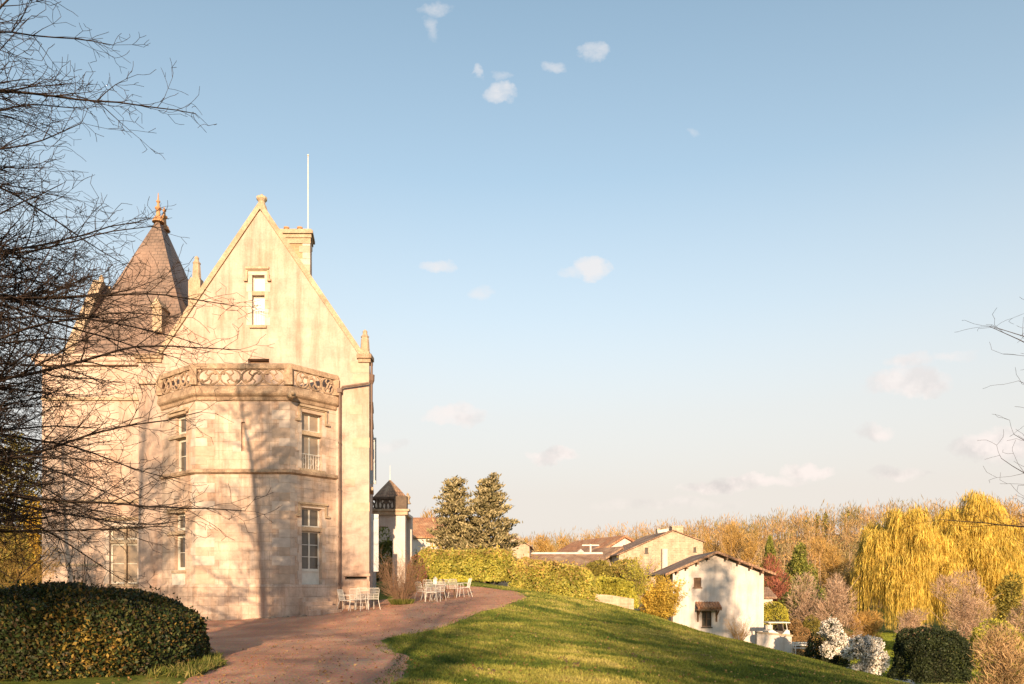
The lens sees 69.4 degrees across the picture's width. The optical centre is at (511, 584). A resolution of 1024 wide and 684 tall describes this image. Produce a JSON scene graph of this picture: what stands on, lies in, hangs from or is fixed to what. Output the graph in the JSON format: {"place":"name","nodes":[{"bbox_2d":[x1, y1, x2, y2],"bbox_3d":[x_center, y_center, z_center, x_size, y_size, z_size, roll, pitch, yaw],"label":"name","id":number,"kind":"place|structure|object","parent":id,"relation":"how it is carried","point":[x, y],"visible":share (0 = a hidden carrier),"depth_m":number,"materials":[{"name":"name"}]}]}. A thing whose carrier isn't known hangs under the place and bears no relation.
{"place":"outdoors","nodes":[
{"label":"outdoors","id":0,"kind":"place"},
{"bbox_2d":[183,585,525,683],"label":"driveway","id":1,"kind":"structure","parent":0,"point":[231,639],"depth_m":21.16,"materials":[{"name":"gravel"}]},
{"bbox_2d":[337,589,355,610],"bbox_3d":[-6.919,0.656,30.908,0.684,0.915,0.564,0,0,15],"label":"garden chair","id":2,"kind":"object","parent":1,"relation":"on","point":[340,595],"visible":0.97,"depth_m":30.84,"materials":[{"name":"white paint"}]},
{"bbox_2d":[348,589,366,610],"bbox_3d":[-6.378,0.625,30.571,0.564,0.915,0.684,0,0,12],"label":"garden chair","id":3,"kind":"object","parent":1,"relation":"on","point":[353,594],"visible":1,"depth_m":30.35,"materials":[{"name":"white paint"}]},
{"bbox_2d":[355,588,367,609],"bbox_3d":[-6.318,0.589,31.171,0.564,0.915,0.684,0,0,-10],"label":"garden chair","id":4,"kind":"object","parent":1,"relation":"on","point":[362,596],"visible":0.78,"depth_m":30.93,"materials":[{"name":"white paint"}]},
{"bbox_2d":[362,588,380,609],"bbox_3d":[-5.856,0.596,30.776,0.564,0.915,0.684,0,0,-35],"label":"garden chair","id":5,"kind":"object","parent":1,"relation":"on","point":[375,592],"visible":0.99,"depth_m":30.61,"materials":[{"name":"white paint"}]},
{"bbox_2d":[414,582,431,598],"bbox_3d":[-4.163,0.327,34.615,0.684,0.915,0.564,0,0,30],"label":"garden chair","id":6,"kind":"object","parent":1,"relation":"on","point":[422,591],"visible":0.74,"depth_m":34.67,"materials":[{"name":"white paint"}]},
{"bbox_2d":[425,582,437,601],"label":"garden chair","id":7,"kind":"object","parent":1,"relation":"on","point":[434,587],"visible":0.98,"depth_m":34.25,"materials":[{"name":"white paint"}]},
{"bbox_2d":[426,584,446,599],"bbox_3d":[-3.634,0.364,35.300,1.040,0.756,1.040,0,0,0],"label":"garden table","id":8,"kind":"object","parent":1,"relation":"on","point":[437,589],"visible":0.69,"depth_m":35.02,"materials":[{"name":"white paint"}]},
{"bbox_2d":[430,582,445,600],"bbox_3d":[-3.426,0.323,34.328,0.564,0.915,0.684,0,0,20],"label":"garden chair","id":9,"kind":"object","parent":1,"relation":"on","point":[441,590],"visible":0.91,"depth_m":34.38,"materials":[{"name":"white paint"}]},
{"bbox_2d":[442,579,455,598],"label":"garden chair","id":10,"kind":"object","parent":1,"relation":"on","point":[447,589],"visible":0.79,"depth_m":35.38,"materials":[{"name":"metal"}]},
{"bbox_2d":[447,579,463,597],"bbox_3d":[-2.709,0.191,35.774,0.564,0.915,0.684,0,0,30],"label":"garden chair","id":11,"kind":"object","parent":1,"relation":"on","point":[450,587],"visible":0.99,"depth_m":35.58,"materials":[{"name":"white paint"}]},
{"bbox_2d":[456,578,472,596],"bbox_3d":[-2.316,0.146,36.010,0.684,0.915,0.564,0,0,-20],"label":"garden chair","id":12,"kind":"object","parent":1,"relation":"on","point":[468,583],"visible":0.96,"depth_m":35.92,"materials":[{"name":"white paint"}]},
{"bbox_2d":[0,581,1023,683],"bbox_3d":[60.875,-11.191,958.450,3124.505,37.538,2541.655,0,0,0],"label":"ground","id":13,"kind":"structure","parent":0,"point":[141,679],"depth_m":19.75,"materials":[{"name":"green plant"}]},
{"bbox_2d":[0,526,34,586],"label":"leafy tree","id":14,"kind":"object","parent":13,"relation":"on","point":[24,539],"visible":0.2,"depth_m":35.81,"materials":[{"name":"green plant"}]},
{"bbox_2d":[0,431,41,571],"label":"leafy tree","id":15,"kind":"object","parent":13,"relation":"on","point":[17,479],"visible":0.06,"depth_m":44.02,"materials":[{"name":"green plant"}]},
{"bbox_2d":[20,494,41,585],"bbox_3d":[-25.966,-1.686,39.991,1.446,6.478,1.734,0,0,0],"label":"leafy tree","id":16,"kind":"object","parent":13,"relation":"on","point":[38,536],"visible":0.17,"depth_m":39.70,"materials":[{"name":"yellow plant"}]},
{"bbox_2d":[0,523,67,587],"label":"brown bare bush","id":17,"kind":"object","parent":13,"relation":"on","point":[26,577],"visible":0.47,"depth_m":22.02,"materials":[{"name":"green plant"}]},
{"bbox_2d":[55,532,98,582],"bbox_3d":[-19.209,-0.472,32.531,1.861,3.838,2.357,0,0,0],"label":"climbing shrub","id":18,"kind":"object","parent":13,"relation":"on","point":[76,567],"visible":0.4,"depth_m":32.73,"materials":[{"name":"brown plant"}]},
{"bbox_2d":[0,575,213,681],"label":"laurel hedge","id":19,"kind":"object","parent":13,"relation":"on","point":[64,630],"visible":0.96,"depth_m":12.89,"materials":[{"name":"green plant"}]},
{"bbox_2d":[0,0,281,603],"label":"bare tree","id":20,"kind":"object","parent":13,"relation":"on","point":[34,299],"visible":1,"depth_m":10.65,"materials":[{"name":"brown plant"}]},
{"bbox_2d":[147,649,227,678],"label":"grass verge","id":21,"kind":"object","parent":13,"relation":"on","point":[207,662],"depth_m":13.36,"materials":[{"name":"green plant"}]},
{"bbox_2d":[31,154,412,619],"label":"castle","id":22,"kind":"structure","parent":13,"relation":"on","point":[297,437],"depth_m":31.70,"materials":[{"name":"stone"}]},
{"bbox_2d":[106,527,138,585],"bbox_3d":[-17.863,-1.290,34.085,1.467,2.757,0.370,0,0,0],"label":"window","id":23,"kind":"structure","parent":22,"relation":"in","point":[117,565],"depth_m":34.19,"materials":[{"name":"white glass"}]},
{"bbox_2d":[171,513,185,572],"bbox_3d":[-13.724,-1.730,30.938,1.052,2.507,0.696,0,0,31],"label":"window","id":24,"kind":"structure","parent":22,"relation":"in","point":[181,551],"depth_m":31.01,"materials":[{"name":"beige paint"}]},
{"bbox_2d":[172,416,185,476],"bbox_3d":[-13.658,-5.770,30.886,1.049,2.531,0.694,0,0,32],"label":"window","id":25,"kind":"structure","parent":22,"relation":"in","point":[182,441],"depth_m":30.98,"materials":[{"name":"glass"}]},
{"bbox_2d":[249,277,266,327],"bbox_3d":[-10.867,-12.117,31.805,0.721,2.286,0.410,0,0,0],"label":"window","id":26,"kind":"structure","parent":22,"relation":"in","point":[258,293],"depth_m":31.93,"materials":[{"name":"glass"}]},
{"bbox_2d":[302,508,321,583],"bbox_3d":[-8.458,-1.334,30.905,0.868,3.672,0.947,0,0,0],"label":"door","id":27,"kind":"structure","parent":22,"relation":"in","point":[310,517],"depth_m":30.97,"materials":[{"name":"white paint"}]},
{"bbox_2d":[300,413,324,473],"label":"window","id":28,"kind":"structure","parent":22,"relation":"in","point":[311,435],"depth_m":30.94,"materials":[{"name":"grey glass"}]},
{"bbox_2d":[204,615,306,620],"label":"edging stones","id":29,"kind":"object","parent":13,"relation":"on","point":[285,616],"visible":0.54,"depth_m":29.68,"materials":[{"name":"stone"}]},
{"bbox_2d":[376,527,391,581],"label":"green bush","id":30,"kind":"object","parent":13,"relation":"on","point":[386,545],"visible":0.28,"depth_m":48.36,"materials":[{"name":"plant"}]},
{"bbox_2d":[373,476,410,580],"bbox_3d":[-10.278,-4.750,62.861,2.594,10.785,2.942,0,0,-37],"label":"turret","id":31,"kind":"object","parent":13,"relation":"on","point":[389,488],"visible":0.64,"depth_m":62.25,"materials":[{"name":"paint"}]},
{"bbox_2d":[388,598,414,604],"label":"grass tuft","id":32,"kind":"object","parent":13,"relation":"on","point":[400,601],"visible":0.67,"depth_m":32.88,"materials":[{"name":"plant"}]},
{"bbox_2d":[371,548,434,600],"bbox_3d":[-5.071,-0.438,33.113,3.013,2.776,2.824,0,0,-41],"label":"bare shrub","id":33,"kind":"object","parent":13,"relation":"on","point":[406,586],"visible":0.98,"depth_m":32.94,"materials":[{"name":"brown plant"}]},
{"bbox_2d":[406,554,429,588],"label":"purple bush","id":34,"kind":"object","parent":13,"relation":"on","point":[422,574],"visible":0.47,"depth_m":40.85,"materials":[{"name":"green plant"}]},
{"bbox_2d":[420,509,436,516],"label":"orange tree","id":35,"kind":"object","parent":13,"relation":"on","point":[426,514],"visible":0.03,"depth_m":99.10,"materials":[{"name":"plant"}]},
{"bbox_2d":[413,517,459,555],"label":"long white house","id":36,"kind":"structure","parent":13,"relation":"on","point":[421,525],"depth_m":78.89,"materials":[{"name":"tile"}]},
{"bbox_2d":[419,571,471,581],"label":"mown bank","id":37,"kind":"structure","parent":13,"relation":"on","point":[451,577],"depth_m":44.26,"materials":[{"name":"green plant"}]},
{"bbox_2d":[421,475,485,558],"bbox_3d":[-4.620,-3.851,57.778,6.045,9.423,5.563,0,0,0],"label":"blue cedar","id":38,"kind":"object","parent":13,"relation":"on","point":[453,495],"visible":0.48,"depth_m":57.18,"materials":[{"name":"green plant"}]},
{"bbox_2d":[413,544,517,581],"bbox_3d":[-3.032,-1.399,47.289,7.208,2.586,3.639,0,0,0],"label":"tall clipped hedge","id":39,"kind":"object","parent":13,"relation":"on","point":[489,564],"visible":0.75,"depth_m":46.04,"materials":[{"name":"green plant"}]},
{"bbox_2d":[445,472,529,583],"bbox_3d":[-1.883,-3.773,56.562,6.577,9.805,5.641,0,0,0],"label":"blue cedar","id":40,"kind":"object","parent":13,"relation":"on","point":[489,506],"visible":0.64,"depth_m":56.18,"materials":[{"name":"green plant"}]},
{"bbox_2d":[96,587,899,683],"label":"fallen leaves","id":41,"kind":"object","parent":13,"relation":"on","point":[497,651],"visible":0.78,"depth_m":15.95,"materials":[{"name":"brown plant"}]},
{"bbox_2d":[490,532,533,586],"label":"stone cottage","id":42,"kind":"structure","parent":13,"relation":"on","point":[524,548],"depth_m":72.00,"materials":[{"name":"stone"}]},
{"bbox_2d":[519,536,531,544],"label":"orange tree","id":43,"kind":"object","parent":13,"relation":"on","point":[527,539],"visible":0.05,"depth_m":125.12,"materials":[{"name":"plant"}]},
{"bbox_2d":[531,533,562,551],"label":"orange tree","id":44,"kind":"object","parent":13,"relation":"on","point":[542,547],"visible":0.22,"depth_m":117.46,"materials":[{"name":"plant"}]},
{"bbox_2d":[505,552,601,600],"bbox_3d":[2.468,-0.218,45.645,6.049,3.687,3.414,0,0,0],"label":"ivy hedge","id":45,"kind":"object","parent":13,"relation":"on","point":[557,578],"visible":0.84,"depth_m":44.60,"materials":[{"name":"green plant"}]},
{"bbox_2d":[556,535,569,551],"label":"orange tree","id":46,"kind":"object","parent":13,"relation":"on","point":[562,539],"visible":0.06,"depth_m":122.11,"materials":[{"name":"plant"}]},
{"bbox_2d":[531,549,604,566],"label":"long tiled barn","id":47,"kind":"structure","parent":13,"relation":"on","point":[580,557],"depth_m":76.70,"materials":[{"name":"tile"}]},
{"bbox_2d":[581,529,590,539],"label":"orange tree","id":48,"kind":"object","parent":13,"relation":"on","point":[585,535],"visible":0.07,"depth_m":149.65,"materials":[{"name":"plant"}]},
{"bbox_2d":[571,544,603,551],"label":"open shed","id":49,"kind":"structure","parent":13,"relation":"on","point":[592,547],"depth_m":100.00,"materials":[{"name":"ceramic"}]},
{"bbox_2d":[557,535,640,552],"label":"white gabled house","id":50,"kind":"structure","parent":13,"relation":"on","point":[616,541],"depth_m":101.76,"materials":[{"name":"ceramic"}]},
{"bbox_2d":[574,546,623,565],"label":"lean to shed","id":51,"kind":"object","parent":13,"relation":"on","point":[607,552],"visible":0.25,"depth_m":90.62,"materials":[{"name":"tile"}]},
{"bbox_2d":[583,557,616,582],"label":"olive hedge","id":52,"kind":"object","parent":13,"relation":"on","point":[599,567],"visible":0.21,"depth_m":55.74,"materials":[{"name":"green plant"}]},
{"bbox_2d":[595,594,633,609],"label":"rubble garden wall","id":53,"kind":"structure","parent":13,"relation":"on","point":[627,603],"depth_m":49.00,"materials":[{"name":"stone"}]},
{"bbox_2d":[595,573,641,608],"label":"lime hedge","id":54,"kind":"object","parent":13,"relation":"on","point":[619,587],"visible":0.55,"depth_m":50.21,"materials":[{"name":"green plant"}]},
{"bbox_2d":[473,615,766,680],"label":"earth clods","id":55,"kind":"object","parent":13,"relation":"on","point":[493,670],"visible":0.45,"depth_m":15.19,"materials":[{"name":"soil"}]},
{"bbox_2d":[609,555,646,584],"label":"russet hedge","id":56,"kind":"object","parent":13,"relation":"on","point":[618,567],"visible":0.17,"depth_m":57.22,"materials":[{"name":"green plant"}]},
{"bbox_2d":[616,555,661,604],"bbox_3d":[8.796,-0.279,52.102,2.842,3.742,2.556,0,0,-34],"label":"golden whippy shrub","id":57,"kind":"object","parent":13,"relation":"on","point":[636,577],"visible":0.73,"depth_m":51.82,"materials":[{"name":"yellow plant"}]},
{"bbox_2d":[630,550,662,578],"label":"bare lilac","id":58,"kind":"object","parent":13,"relation":"on","point":[653,571],"visible":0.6,"depth_m":69.92,"materials":[{"name":"plant"}]},
{"bbox_2d":[610,526,705,609],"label":"stone barn","id":59,"kind":"structure","parent":13,"relation":"on","point":[670,545],"depth_m":86.00,"materials":[{"name":"stone"}]},
{"bbox_2d":[639,574,689,619],"bbox_3d":[10.532,1.152,53.014,4.258,3.915,4.010,0,0,29],"label":"golden forsythia","id":60,"kind":"object","parent":13,"relation":"on","point":[661,600],"visible":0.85,"depth_m":52.30,"materials":[{"name":"yellow plant"}]},
{"bbox_2d":[645,551,775,643],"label":"white house","id":61,"kind":"structure","parent":13,"relation":"on","point":[721,585],"depth_m":61.00,"materials":[{"name":"paint"}]},
{"bbox_2d":[701,612,712,627],"bbox_3d":[16.053,2.894,61.085,0.949,1.395,0.310,0,0,0],"label":"window","id":62,"kind":"structure","parent":61,"relation":"in","point":[703,613],"depth_m":61.16,"materials":[{"name":"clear glass"}]},
{"bbox_2d":[703,534,720,552],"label":"orange tree","id":63,"kind":"object","parent":13,"relation":"on","point":[710,542],"visible":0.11,"depth_m":134.53,"materials":[{"name":"plant"}]},
{"bbox_2d":[716,519,747,558],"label":"orange tree","id":64,"kind":"object","parent":13,"relation":"on","point":[731,546],"visible":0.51,"depth_m":127.51,"materials":[{"name":"plant"}]},
{"bbox_2d":[724,613,753,640],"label":"straw shrub","id":65,"kind":"object","parent":13,"relation":"on","point":[740,633],"visible":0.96,"depth_m":51.84,"materials":[{"name":"plant"}]},
{"bbox_2d":[736,527,764,586],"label":"orange tree","id":66,"kind":"object","parent":13,"relation":"on","point":[748,549],"visible":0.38,"depth_m":122.34,"materials":[{"name":"plant"}]},
{"bbox_2d":[764,587,776,629],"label":"shed","id":67,"kind":"structure","parent":13,"relation":"on","point":[769,595],"depth_m":70.00,"materials":[{"name":"tile"}]},
{"bbox_2d":[760,535,782,600],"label":"yew tree","id":68,"kind":"object","parent":13,"relation":"on","point":[768,548],"visible":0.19,"depth_m":91.66,"materials":[{"name":"green plant"}]},
{"bbox_2d":[755,631,792,652],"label":"stone retaining wall","id":69,"kind":"structure","parent":13,"relation":"on","point":[779,641],"depth_m":55.00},
{"bbox_2d":[764,601,790,624],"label":"round box bush","id":70,"kind":"object","parent":13,"relation":"on","point":[774,612],"visible":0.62,"depth_m":64.30,"materials":[{"name":"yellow plant"}]},
{"bbox_2d":[764,622,790,633],"bbox_3d":[20.574,3.551,57.500,1.699,1.286,1.240,0,0,0],"label":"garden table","id":71,"kind":"object","parent":13,"relation":"on","point":[781,630],"visible":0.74,"depth_m":57.02,"materials":[{"name":"white paint"}]},
{"bbox_2d":[761,553,794,629],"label":"maroon bush","id":72,"kind":"object","parent":13,"relation":"on","point":[776,585],"visible":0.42,"depth_m":78.00,"materials":[{"name":"red plant"}]},
{"bbox_2d":[785,617,802,634],"bbox_3d":[24.024,3.536,62.761,1.593,1.643,1.720,0,0,0],"label":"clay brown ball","id":73,"kind":"object","parent":13,"relation":"on","point":[793,624],"visible":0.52,"depth_m":62.40,"materials":[{"name":"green plant"}]},
{"bbox_2d":[790,627,811,639],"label":"flat brown bush","id":74,"kind":"object","parent":13,"relation":"on","point":[800,631],"visible":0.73,"depth_m":60.26,"materials":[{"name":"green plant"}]},
{"bbox_2d":[784,542,818,606],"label":"yew tree","id":75,"kind":"object","parent":13,"relation":"on","point":[798,564],"visible":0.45,"depth_m":89.62,"materials":[{"name":"green plant"}]},
{"bbox_2d":[792,636,813,656],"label":"brown box hedge","id":76,"kind":"object","parent":13,"relation":"on","point":[795,638],"visible":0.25,"depth_m":55.64,"materials":[{"name":"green plant"}]},
{"bbox_2d":[792,642,813,657],"bbox_3d":[20.921,4.702,53.050,1.566,1.180,0.520,0,0,0],"label":"garden bench","id":77,"kind":"object","parent":13,"relation":"on","point":[795,644],"visible":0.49,"depth_m":53.24,"materials":[{"name":"white paint"}]},
{"bbox_2d":[776,583,832,640],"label":"green garden shrub","id":78,"kind":"object","parent":13,"relation":"on","point":[793,601],"visible":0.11,"depth_m":71.47,"materials":[{"name":"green plant"}]},
{"bbox_2d":[783,572,829,637],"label":"pink bare tree","id":79,"kind":"object","parent":13,"relation":"on","point":[804,610],"visible":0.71,"depth_m":67.85,"materials":[{"name":"pink plant"}]},
{"bbox_2d":[800,614,820,635],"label":"olive ball bush","id":80,"kind":"object","parent":13,"relation":"on","point":[812,625],"visible":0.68,"depth_m":63.28,"materials":[{"name":"green plant"}]},
{"bbox_2d":[813,512,820,539],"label":"ivy clad tree","id":81,"kind":"object","parent":13,"relation":"on","point":[818,517],"visible":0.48,"depth_m":214.84,"materials":[{"name":"green plant"}]},
{"bbox_2d":[806,536,829,592],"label":"orange tree","id":82,"kind":"object","parent":13,"relation":"on","point":[819,541],"visible":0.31,"depth_m":139.19,"materials":[{"name":"plant"}]},
{"bbox_2d":[821,511,829,537],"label":"ivy clad tree","id":83,"kind":"object","parent":13,"relation":"on","point":[825,518],"visible":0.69,"depth_m":214.66,"materials":[{"name":"green plant"}]},
{"bbox_2d":[801,631,853,667],"bbox_3d":[21.055,4.534,49.450,3.405,3.144,2.456,0,0,0],"label":"dark evergreen hedge","id":84,"kind":"object","parent":13,"relation":"on","point":[809,651],"visible":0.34,"depth_m":48.94,"materials":[{"name":"green plant"}]},
{"bbox_2d":[817,618,849,659],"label":"blossoming shrub","id":85,"kind":"object","parent":13,"relation":"on","point":[832,629],"visible":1,"depth_m":46.65,"materials":[{"name":"white plant"}]},
{"bbox_2d":[804,573,865,644],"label":"pink bare tree","id":86,"kind":"object","parent":13,"relation":"on","point":[840,593],"visible":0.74,"depth_m":65.42,"materials":[{"name":"pink plant"}]},
{"bbox_2d":[818,542,854,610],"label":"orange tree","id":87,"kind":"object","parent":13,"relation":"on","point":[835,565],"visible":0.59,"depth_m":111.75,"materials":[{"name":"orange plant"}]},
{"bbox_2d":[843,506,850,534],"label":"ivy clad tree","id":88,"kind":"object","parent":13,"relation":"on","point":[848,514],"visible":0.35,"depth_m":214.91,"materials":[{"name":"green plant"}]},
{"bbox_2d":[836,570,869,622],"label":"orange tree","id":89,"kind":"object","parent":13,"relation":"on","point":[848,579],"visible":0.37,"depth_m":97.51,"materials":[{"name":"plant"}]},
{"bbox_2d":[839,634,889,675],"bbox_3d":[18.149,3.803,38.004,2.731,2.522,2.180,0,0,0],"label":"blossoming shrub","id":90,"kind":"object","parent":13,"relation":"on","point":[868,651],"visible":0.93,"depth_m":37.53,"materials":[{"name":"white plant"}]},
{"bbox_2d":[845,608,884,638],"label":"orange bare shrub","id":91,"kind":"object","parent":13,"relation":"on","point":[866,618],"visible":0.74,"depth_m":65.58,"materials":[{"name":"orange plant"}]},
{"bbox_2d":[792,636,1018,662],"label":"undergrowth","id":92,"kind":"object","parent":13,"relation":"on","point":[848,645],"visible":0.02,"depth_m":61.58,"materials":[{"name":"plant"}]},
{"bbox_2d":[848,505,967,629],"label":"weeping willow","id":93,"kind":"object","parent":13,"relation":"on","point":[898,567],"visible":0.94,"depth_m":81.24,"materials":[{"name":"yellow plant"}]},
{"bbox_2d":[894,607,938,647],"bbox_3d":[32.864,3.823,60.223,4.046,4.233,2.716,0,0,0],"label":"pink bare shrub","id":94,"kind":"object","parent":13,"relation":"on","point":[908,617],"visible":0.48,"depth_m":59.83,"materials":[{"name":"plant"}]},
{"bbox_2d":[886,623,978,683],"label":"dark cypress hedge","id":95,"kind":"object","parent":13,"relation":"on","point":[931,661],"visible":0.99,"depth_m":39.48,"materials":[{"name":"green plant"}]},
{"bbox_2d":[903,297,1023,544],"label":"bare tree","id":96,"kind":"object","parent":13,"relation":"on","point":[1014,525],"visible":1,"depth_m":15.49,"materials":[{"name":"brown plant"}]},
{"bbox_2d":[928,567,1001,647],"bbox_3d":[35.378,2.199,57.737,4.970,7.550,4.082,0,0,0],"label":"pink bare tree","id":97,"kind":"object","parent":13,"relation":"on","point":[960,615],"visible":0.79,"depth_m":57.31,"materials":[{"name":"pink plant"}]},
{"bbox_2d":[917,489,1023,626],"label":"weeping willow","id":98,"kind":"object","parent":13,"relation":"on","point":[990,556],"visible":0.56,"depth_m":84.21,"materials":[{"name":"yellow plant"}]},
{"bbox_2d":[966,618,1023,683],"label":"beige bare shrub","id":99,"kind":"object","parent":13,"relation":"on","point":[1000,670],"visible":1,"depth_m":29.80,"materials":[{"name":"beige plant"}]},
{"bbox_2d":[966,616,1023,671],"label":"golden bush","id":100,"kind":"object","parent":13,"relation":"on","point":[975,631],"visible":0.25,"depth_m":44.01,"materials":[{"name":"yellow plant"}]},
{"bbox_2d":[992,572,1023,634],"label":"dark willow shrub","id":101,"kind":"object","parent":13,"relation":"on","point":[1011,593],"visible":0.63,"depth_m":73.60,"materials":[{"name":"green plant"}]},
{"bbox_2d":[999,499,1023,547],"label":"orange tree","id":102,"kind":"object","parent":13,"relation":"on","point":[1008,509],"visible":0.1,"depth_m":129.73,"materials":[{"name":"plant"}]},
{"bbox_2d":[1003,597,1023,649],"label":"pink bare tree","id":103,"kind":"object","parent":13,"relation":"on","point":[1013,613],"visible":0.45,"depth_m":54.34,"materials":[{"name":"plant"}]},
{"bbox_2d":[0,0,1023,550],"label":"sky","id":104,"kind":"structure","parent":0,"point":[633,262],"materials":[{"name":"blue"}]},
{"bbox_2d":[484,533,1023,607],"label":"hills","id":105,"kind":"structure","parent":0,"point":[819,570],"depth_m":201.42,"materials":[{"name":"plant"}]},
{"bbox_2d":[513,493,1023,599],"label":"trees","id":106,"kind":"object","parent":105,"relation":"on","point":[714,529],"depth_m":207.91,"materials":[{"name":"orange plant"}]},
{"bbox_2d":[835,632,1022,681],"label":"meadow grass","id":107,"kind":"structure","parent":0,"point":[888,639],"depth_m":61.05,"materials":[{"name":"plant"}]},
{"bbox_2d":[893,672,973,683],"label":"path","id":108,"kind":"structure","parent":0,"point":[912,682],"depth_m":44.68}
]}

